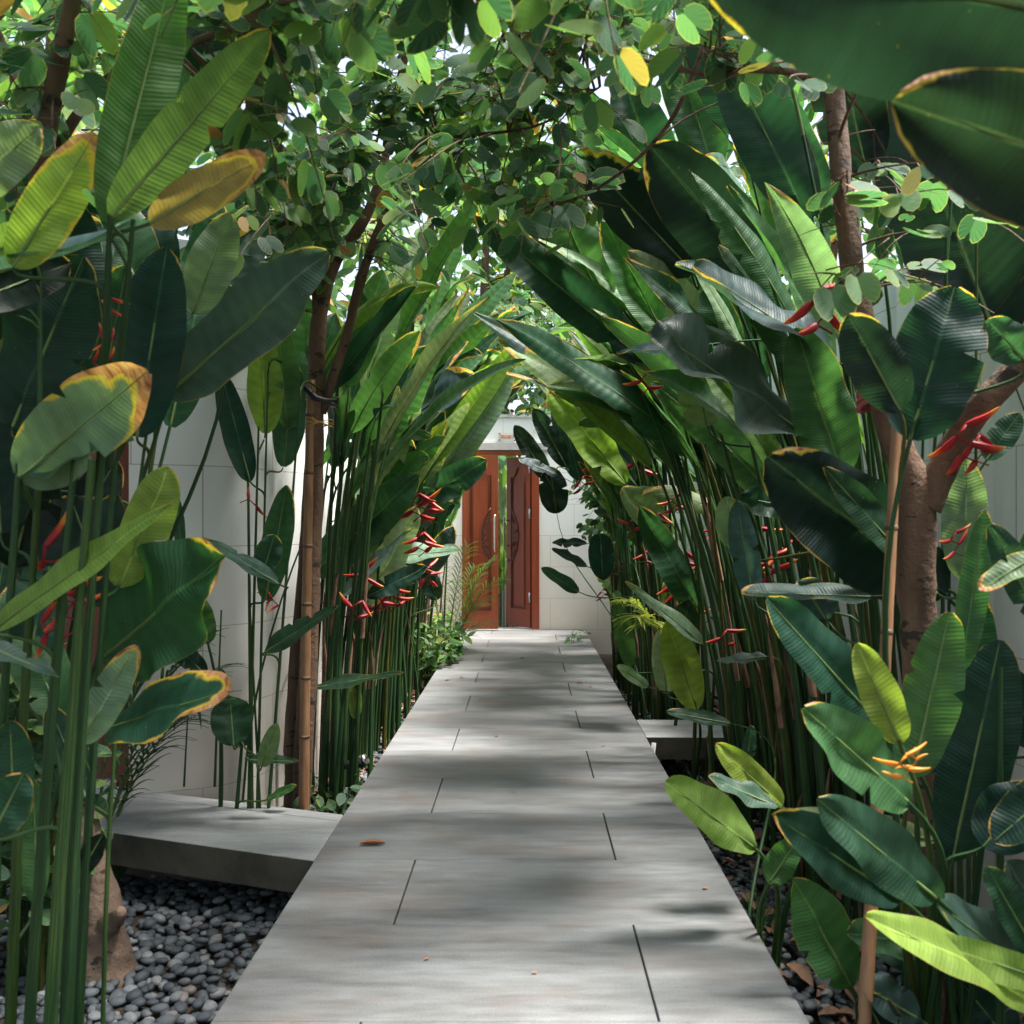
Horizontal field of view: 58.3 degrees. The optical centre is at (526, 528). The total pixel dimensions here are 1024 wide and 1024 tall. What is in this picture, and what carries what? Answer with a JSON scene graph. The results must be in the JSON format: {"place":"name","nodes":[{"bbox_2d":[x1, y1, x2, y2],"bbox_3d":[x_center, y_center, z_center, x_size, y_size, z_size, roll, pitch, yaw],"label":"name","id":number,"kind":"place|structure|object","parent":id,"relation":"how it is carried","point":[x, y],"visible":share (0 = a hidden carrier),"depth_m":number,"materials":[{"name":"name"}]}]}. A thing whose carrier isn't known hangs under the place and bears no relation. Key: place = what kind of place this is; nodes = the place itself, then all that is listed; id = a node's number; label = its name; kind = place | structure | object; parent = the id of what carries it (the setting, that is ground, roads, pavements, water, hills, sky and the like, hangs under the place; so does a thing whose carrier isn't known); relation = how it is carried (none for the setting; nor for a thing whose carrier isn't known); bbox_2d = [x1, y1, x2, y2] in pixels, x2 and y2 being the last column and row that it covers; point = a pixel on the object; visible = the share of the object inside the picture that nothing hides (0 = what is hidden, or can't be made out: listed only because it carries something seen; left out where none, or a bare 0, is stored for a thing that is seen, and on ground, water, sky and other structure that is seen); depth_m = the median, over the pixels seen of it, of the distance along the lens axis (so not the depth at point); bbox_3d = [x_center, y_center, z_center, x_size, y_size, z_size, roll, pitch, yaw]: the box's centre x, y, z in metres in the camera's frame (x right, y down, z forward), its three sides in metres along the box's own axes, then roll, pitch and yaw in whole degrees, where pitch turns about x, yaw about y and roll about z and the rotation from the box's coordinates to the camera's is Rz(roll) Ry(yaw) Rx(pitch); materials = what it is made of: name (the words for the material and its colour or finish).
{"place":"outdoors","nodes":[
{"label":"outdoors","id":0,"kind":"place"},
{"bbox_2d":[95,787,342,892],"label":"side path","id":1,"kind":"structure","parent":0,"point":[263,846],"depth_m":3.97,"materials":[{"name":"grey concrete"}]},
{"bbox_2d":[110,814,182,880],"bbox_3d":[-1.906,1.417,4.117,0.765,0.305,0.771,0,0,-37],"label":"grass tuft","id":2,"kind":"object","parent":1,"relation":"on","point":[117,872],"visible":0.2,"depth_m":4.09,"materials":[{"name":"green plant"}]},
{"bbox_2d":[3,0,899,488],"label":"sky","id":3,"kind":"structure","parent":0,"point":[603,92],"materials":[{"name":"white"}]},
{"bbox_2d":[211,630,808,1023],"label":"path","id":4,"kind":"structure","parent":0,"point":[582,891],"depth_m":3.38,"materials":[{"name":"tile"}]},
{"bbox_2d":[360,839,384,843],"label":"fallen leaf","id":5,"kind":"object","parent":4,"relation":"on","point":[373,841],"visible":1,"depth_m":3.83,"materials":[{"name":"orange plant"}]},
{"bbox_2d":[651,743,655,751],"bbox_3d":[0.760,1.381,5.550,0.048,0.173,0.027,0,0,0],"label":"pipe","id":6,"kind":"object","parent":4,"relation":"on","point":[653,745],"visible":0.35,"depth_m":5.54,"materials":[{"name":"white plastic"}]},
{"bbox_2d":[0,626,1021,1023],"bbox_3d":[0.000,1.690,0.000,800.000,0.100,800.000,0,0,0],"label":"ground","id":7,"kind":"structure","parent":0,"point":[606,660],"depth_m":3.57,"materials":[{"name":"stone"}]},
{"bbox_2d":[0,8,120,135],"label":"leafy tree","id":8,"kind":"object","parent":7,"relation":"on","point":[13,32],"visible":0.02,"depth_m":7.89,"materials":[{"name":"green plant"}]},
{"bbox_2d":[0,0,244,138],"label":"leafy tree","id":9,"kind":"object","parent":7,"relation":"on","point":[27,10],"visible":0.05,"depth_m":6.20,"materials":[{"name":"green plant"}]},
{"bbox_2d":[0,0,330,1023],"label":"heliconia","id":10,"kind":"object","parent":7,"relation":"on","point":[136,328],"visible":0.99,"depth_m":2.35,"materials":[{"name":"green plant"}]},
{"bbox_2d":[129,239,357,806],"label":"garden wall","id":11,"kind":"structure","parent":7,"relation":"on","point":[216,509],"depth_m":4.75,"materials":[{"name":"paint"}]},
{"bbox_2d":[0,0,517,995],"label":"orchid tree","id":12,"kind":"object","parent":7,"relation":"on","point":[80,32],"visible":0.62,"depth_m":2.62,"materials":[{"name":"green plant"}]},
{"bbox_2d":[119,43,431,328],"bbox_3d":[-3.671,-2.292,11.444,4.751,7.937,4.680,0,0,42],"label":"leafy tree","id":13,"kind":"object","parent":7,"relation":"on","point":[341,312],"visible":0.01,"depth_m":11.93,"materials":[{"name":"green plant"}]},
{"bbox_2d":[173,269,401,808],"bbox_3d":[-1.194,0.105,4.654,0.849,3.031,1.228,0,0,8],"label":"heliconia","id":14,"kind":"object","parent":7,"relation":"on","point":[277,376],"visible":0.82,"depth_m":4.34,"materials":[{"name":"green plant"}]},
{"bbox_2d":[292,771,363,815],"bbox_3d":[-1.012,1.449,4.793,0.402,0.346,0.487,0,0,0],"label":"shrub","id":15,"kind":"object","parent":7,"relation":"on","point":[330,803],"visible":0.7,"depth_m":4.76,"materials":[{"name":"green plant"}]},
{"bbox_2d":[328,754,368,786],"bbox_3d":[-1.014,1.433,5.111,0.299,0.381,0.066,0,0,20],"label":"garden spotlight","id":16,"kind":"object","parent":7,"relation":"on","point":[363,759],"visible":0.38,"depth_m":5.07,"materials":[{"name":"silver plastic"}]},
{"bbox_2d":[177,0,671,807],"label":"orchid tree","id":17,"kind":"object","parent":7,"relation":"on","point":[425,160],"visible":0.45,"depth_m":3.86,"materials":[{"name":"green plant"}]},
{"bbox_2d":[305,416,333,432],"bbox_3d":[-1.067,-0.535,4.680,0.165,0.089,0.182,0,0,0],"label":"wire","id":18,"kind":"object","parent":17,"relation":"attached to","point":[324,423],"visible":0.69,"depth_m":4.61,"materials":[{"name":"brown"}]},
{"bbox_2d":[304,384,336,407],"bbox_3d":[-1.050,-0.681,4.672,0.195,0.122,0.188,0,0,0],"label":"strap","id":19,"kind":"object","parent":17,"relation":"attached to","point":[311,393],"visible":0.77,"depth_m":4.59,"materials":[{"name":"black plastic"}]},
{"bbox_2d":[415,610,453,663],"bbox_3d":[-1.094,1.285,10.904,0.591,0.677,0.673,0,0,0],"label":"shrub","id":20,"kind":"object","parent":7,"relation":"on","point":[435,625],"visible":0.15,"depth_m":10.79,"materials":[{"name":"green plant"}]},
{"bbox_2d":[408,487,464,678],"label":"heliconia","id":21,"kind":"object","parent":7,"relation":"on","point":[451,511],"visible":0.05,"depth_m":10.58,"materials":[{"name":"green plant"}]},
{"bbox_2d":[409,618,475,687],"bbox_3d":[-0.881,1.253,9.001,0.753,0.740,0.834,0,0,0],"label":"shrub","id":22,"kind":"object","parent":7,"relation":"on","point":[439,654],"visible":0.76,"depth_m":8.92,"materials":[{"name":"green plant"}]},
{"bbox_2d":[322,80,572,413],"bbox_3d":[-1.551,-2.747,15.976,5.415,8.846,5.274,0,0,0],"label":"leafy tree","id":23,"kind":"object","parent":7,"relation":"on","point":[467,267],"visible":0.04,"depth_m":15.02,"materials":[{"name":"green plant"}]},
{"bbox_2d":[402,348,492,706],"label":"heliconia","id":24,"kind":"object","parent":7,"relation":"on","point":[433,529],"visible":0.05,"depth_m":8.95,"materials":[{"name":"green plant"}]},
{"bbox_2d":[393,313,515,725],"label":"heliconia","id":25,"kind":"object","parent":7,"relation":"on","point":[464,466],"visible":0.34,"depth_m":6.97,"materials":[{"name":"green plant"}]},
{"bbox_2d":[381,306,531,723],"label":"heliconia","id":26,"kind":"object","parent":7,"relation":"on","point":[486,361],"visible":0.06,"depth_m":7.44,"materials":[{"name":"green plant"}]},
{"bbox_2d":[429,539,509,650],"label":"palm","id":27,"kind":"object","parent":7,"relation":"on","point":[466,603],"visible":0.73,"depth_m":10.05,"materials":[{"name":"green plant"}]},
{"bbox_2d":[361,137,598,487],"bbox_3d":[-0.726,-2.269,15.106,5.056,7.893,4.518,0,0,0],"label":"leafy tree","id":28,"kind":"object","parent":7,"relation":"on","point":[485,262],"visible":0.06,"depth_m":14.82,"materials":[{"name":"green plant"}]},
{"bbox_2d":[502,585,505,625],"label":"courtyard wall","id":29,"kind":"structure","parent":7,"relation":"on","point":[505,606],"depth_m":15.40,"materials":[{"name":"stone"}]},
{"bbox_2d":[391,290,620,679],"bbox_3d":[-0.045,-0.425,9.640,3.161,4.091,2.226,0,0,0],"label":"climbing vine","id":30,"kind":"object","parent":7,"relation":"on","point":[597,523],"visible":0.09,"depth_m":9.30,"materials":[{"name":"green plant"}]},
{"bbox_2d":[498,456,513,626],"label":"heliconia","id":31,"kind":"object","parent":7,"relation":"on","point":[502,512],"visible":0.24,"depth_m":13.42,"materials":[{"name":"green plant"}]},
{"bbox_2d":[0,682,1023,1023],"bbox_3d":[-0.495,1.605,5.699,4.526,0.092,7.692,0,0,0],"label":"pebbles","id":32,"kind":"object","parent":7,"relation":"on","point":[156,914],"visible":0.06,"depth_m":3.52,"materials":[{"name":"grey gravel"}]},
{"bbox_2d":[0,181,78,925],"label":"heliconia","id":33,"kind":"object","parent":32,"relation":"on","point":[3,567],"visible":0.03,"depth_m":3.56,"materials":[{"name":"green plant"}]},
{"bbox_2d":[0,642,121,977],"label":"shrub","id":34,"kind":"object","parent":32,"relation":"on","point":[35,731],"visible":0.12,"depth_m":3.22,"materials":[{"name":"green plant"}]},
{"bbox_2d":[101,628,249,817],"bbox_3d":[-1.813,0.938,4.214,1.034,1.369,0.689,0,0,23],"label":"palm","id":35,"kind":"object","parent":32,"relation":"on","point":[131,698],"visible":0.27,"depth_m":4.20,"materials":[{"name":"green plant"}]},
{"bbox_2d":[298,379,315,810],"bbox_3d":[-1.104,0.436,4.609,0.088,2.369,0.058,0,0,-27],"label":"bamboo pole","id":36,"kind":"object","parent":32,"relation":"on","point":[304,741],"visible":0.88,"depth_m":4.59,"materials":[{"name":"brown wood"}]},
{"bbox_2d":[343,787,347,808],"bbox_3d":[-0.987,1.495,5.000,0.025,0.170,0.024,0,0,0],"label":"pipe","id":37,"kind":"object","parent":32,"relation":"on","point":[345,791],"visible":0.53,"depth_m":4.99,"materials":[{"name":"grey plastic"}]},
{"bbox_2d":[283,205,525,813],"bbox_3d":[-0.796,-0.148,5.147,1.053,3.538,1.509,0,0,-25],"label":"heliconia","id":38,"kind":"object","parent":32,"relation":"on","point":[379,414],"visible":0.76,"depth_m":5.00,"materials":[{"name":"green plant"}]},
{"bbox_2d":[314,273,516,785],"bbox_3d":[-0.798,-0.059,5.611,1.092,3.359,1.602,0,0,19],"label":"heliconia","id":39,"kind":"object","parent":32,"relation":"on","point":[397,550],"visible":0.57,"depth_m":5.36,"materials":[{"name":"green plant"}]},
{"bbox_2d":[338,244,499,775],"bbox_3d":[-0.712,-0.183,6.442,1.362,3.609,1.305,0,0,0],"label":"heliconia","id":40,"kind":"object","parent":32,"relation":"on","point":[479,339],"visible":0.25,"depth_m":6.20,"materials":[{"name":"green plant"}]},
{"bbox_2d":[583,478,635,693],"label":"heliconia","id":41,"kind":"object","parent":32,"relation":"on","point":[621,677],"visible":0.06,"depth_m":9.25,"materials":[{"name":"green plant"}]},
{"bbox_2d":[568,331,668,718],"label":"heliconia","id":42,"kind":"object","parent":32,"relation":"on","point":[616,532],"visible":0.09,"depth_m":7.84,"materials":[{"name":"green plant"}]},
{"bbox_2d":[540,330,706,719],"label":"heliconia","id":43,"kind":"object","parent":32,"relation":"on","point":[649,573],"visible":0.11,"depth_m":6.92,"materials":[{"name":"green plant"}]},
{"bbox_2d":[605,582,670,633],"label":"palm","id":44,"kind":"object","parent":32,"relation":"on","point":[646,615],"visible":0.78,"depth_m":6.06,"materials":[{"name":"green plant"}]},
{"bbox_2d":[281,680,1023,1023],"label":"leaf litter","id":45,"kind":"object","parent":32,"relation":"on","point":[801,970],"visible":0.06,"depth_m":3.82,"materials":[{"name":"brown plant"}]},
{"bbox_2d":[497,156,832,845],"bbox_3d":[0.776,-0.172,4.965,1.891,3.588,2.140,0,0,0],"label":"heliconia","id":46,"kind":"object","parent":32,"relation":"on","point":[567,372],"visible":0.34,"depth_m":4.66,"materials":[{"name":"green plant"}]},
{"bbox_2d":[549,333,801,735],"bbox_3d":[0.918,-0.114,6.046,1.757,3.471,1.350,0,0,26],"label":"heliconia","id":47,"kind":"object","parent":32,"relation":"on","point":[657,493],"visible":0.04,"depth_m":6.07,"materials":[{"name":"green plant"}]},
{"bbox_2d":[585,77,902,976],"bbox_3d":[0.968,-0.220,3.545,1.527,3.683,1.787,0,0,0],"label":"heliconia","id":48,"kind":"object","parent":32,"relation":"on","point":[783,223],"visible":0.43,"depth_m":3.72,"materials":[{"name":"green plant"}]},
{"bbox_2d":[735,870,784,933],"bbox_3d":[0.904,1.518,3.674,0.427,0.204,0.475,0,0,-17],"label":"grass tuft","id":49,"kind":"object","parent":32,"relation":"on","point":[762,915],"visible":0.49,"depth_m":3.68,"materials":[{"name":"green plant"}]},
{"bbox_2d":[857,425,901,1023],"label":"bamboo pole","id":50,"kind":"object","parent":32,"relation":"on","point":[867,969],"visible":0.41,"depth_m":2.50,"materials":[{"name":"brown wood"}]},
{"bbox_2d":[416,414,634,653],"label":"gate wall","id":51,"kind":"structure","parent":7,"relation":"on","point":[560,608],"depth_m":12.00,"materials":[{"name":"stone"}]},
{"bbox_2d":[462,451,538,628],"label":"double gate","id":52,"kind":"structure","parent":51,"relation":"attached to","point":[480,511],"depth_m":11.97,"materials":[{"name":"red wood"}]},
{"bbox_2d":[463,455,497,628],"bbox_3d":[-0.599,0.175,11.866,0.455,2.250,0.134,0,0,3],"label":"door leaf","id":53,"kind":"structure","parent":52,"relation":"in","point":[480,502],"depth_m":11.89,"materials":[{"name":"red wood"}]},
{"bbox_2d":[503,457,531,627],"bbox_3d":[-0.125,0.175,12.169,0.135,2.250,0.471,0,0,-43],"label":"door leaf","id":54,"kind":"structure","parent":52,"relation":"in","point":[519,475],"depth_m":12.18,"materials":[{"name":"red wood"}]},
{"bbox_2d":[463,627,538,630],"bbox_3d":[-0.340,1.368,12.130,1.010,0.104,0.340,0,0,0],"label":"doorstep","id":55,"kind":"object","parent":51,"relation":"attached to","point":[512,628],"visible":0.14,"depth_m":11.98,"materials":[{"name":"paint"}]},
{"bbox_2d":[499,433,514,440],"bbox_3d":[-0.255,-1.197,11.978,0.220,0.110,0.044,0,0,0],"label":"name sign","id":56,"kind":"object","parent":51,"relation":"attached to","point":[506,436],"visible":0.98,"depth_m":11.97,"materials":[{"name":"white plastic"}]},
{"bbox_2d":[564,629,590,643],"bbox_3d":[0.587,1.379,10.628,0.324,0.485,0.324,0,0,0],"label":"shrub","id":57,"kind":"object","parent":7,"relation":"on","point":[568,640],"visible":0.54,"depth_m":10.57,"materials":[{"name":"green plant"}]},
{"bbox_2d":[441,95,735,413],"bbox_3d":[1.210,-3.022,16.907,6.167,9.396,5.446,0,0,0],"label":"leafy tree","id":58,"kind":"object","parent":7,"relation":"on","point":[554,102],"visible":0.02,"depth_m":16.53,"materials":[{"name":"green plant"}]},
{"bbox_2d":[597,515,618,676],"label":"heliconia","id":59,"kind":"object","parent":7,"relation":"on","point":[606,582],"visible":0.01,"depth_m":10.96,"materials":[{"name":"green plant"}]},
{"bbox_2d":[513,389,714,780],"bbox_3d":[0.502,0.175,6.856,1.101,2.892,3.489,0,0,-17],"label":"heliconia","id":60,"kind":"object","parent":7,"relation":"on","point":[676,666],"visible":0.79,"depth_m":6.21,"materials":[{"name":"green plant"}]},
{"bbox_2d":[545,149,810,310],"bbox_3d":[2.705,-2.241,14.893,4.877,7.834,4.697,0,0,0],"label":"leafy tree","id":61,"kind":"object","parent":7,"relation":"on","point":[734,170],"depth_m":14.14,"materials":[{"name":"green plant"}]},
{"bbox_2d":[467,0,895,920],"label":"heliconia","id":62,"kind":"object","parent":7,"relation":"on","point":[669,216],"visible":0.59,"depth_m":3.67,"materials":[{"name":"green plant"}]},
{"bbox_2d":[681,762,708,781],"bbox_3d":[1.008,1.537,5.635,0.391,0.165,0.317,0,0,-23],"label":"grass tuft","id":63,"kind":"object","parent":7,"relation":"on","point":[698,775],"visible":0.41,"depth_m":5.66,"materials":[{"name":"green plant"}]},
{"bbox_2d":[374,0,1023,1023],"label":"orchid tree","id":64,"kind":"object","parent":7,"relation":"on","point":[618,42],"visible":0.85,"depth_m":2.75,"materials":[{"name":"green plant"}]},
{"bbox_2d":[855,390,870,413],"bbox_3d":[1.051,-0.389,2.720,0.139,0.081,0.181,0,0,0],"label":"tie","id":65,"kind":"object","parent":64,"relation":"attached to","point":[861,403],"visible":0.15,"depth_m":2.74,"materials":[{"name":"red"}]},
{"bbox_2d":[636,720,762,773],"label":"side path","id":66,"kind":"structure","parent":7,"relation":"on","point":[669,739],"depth_m":5.88,"materials":[{"name":"grey concrete"}]},
{"bbox_2d":[665,652,800,968],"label":"young heliconia","id":67,"kind":"object","parent":7,"relation":"on","point":[715,816],"visible":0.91,"depth_m":3.06,"materials":[{"name":"green plant"}]},
{"bbox_2d":[728,38,904,305],"bbox_3d":[4.417,-2.799,12.907,5.785,8.951,5.095,0,0,0],"label":"leafy tree","id":68,"kind":"object","parent":7,"relation":"on","point":[811,114],"visible":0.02,"depth_m":11.95,"materials":[{"name":"green plant"}]},
{"bbox_2d":[667,266,1023,910],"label":"garden wall","id":69,"kind":"structure","parent":7,"relation":"on","point":[1003,477],"depth_m":3.76,"materials":[{"name":"stone"}]},
{"bbox_2d":[710,0,1023,410],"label":"banana plant","id":70,"kind":"object","parent":7,"relation":"on","point":[944,79],"visible":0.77,"depth_m":1.27,"materials":[{"name":"green plant"}]},
{"bbox_2d":[741,199,1023,1023],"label":"heliconia","id":71,"kind":"object","parent":7,"relation":"on","point":[952,711],"visible":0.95,"depth_m":2.42,"materials":[{"name":"green plant"}]},
{"bbox_2d":[814,161,898,273],"bbox_3d":[4.523,-1.763,8.060,3.958,6.881,3.940,0,0,31],"label":"leafy tree","id":72,"kind":"object","parent":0,"point":[833,233],"visible":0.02,"depth_m":8.13,"materials":[{"name":"green plant"}]},
{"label":"garden wall","id":73,"kind":"object","parent":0,"visible":0},
{"bbox_2d":[14,442,128,788],"bbox_3d":[-2.461,0.171,4.730,0.878,2.302,0.140,0,0,0],"label":"side door","id":74,"kind":"structure","parent":73,"relation":"attached to","point":[124,463],"depth_m":4.74,"materials":[{"name":"red wood"}]},
{"bbox_2d":[14,449,115,777],"bbox_3d":[-2.461,0.200,4.760,0.698,2.180,0.050,0,0,0],"label":"door leaf","id":75,"kind":"structure","parent":74,"relation":"in","point":[93,455],"depth_m":4.73,"materials":[{"name":"red wood"}]}
]}

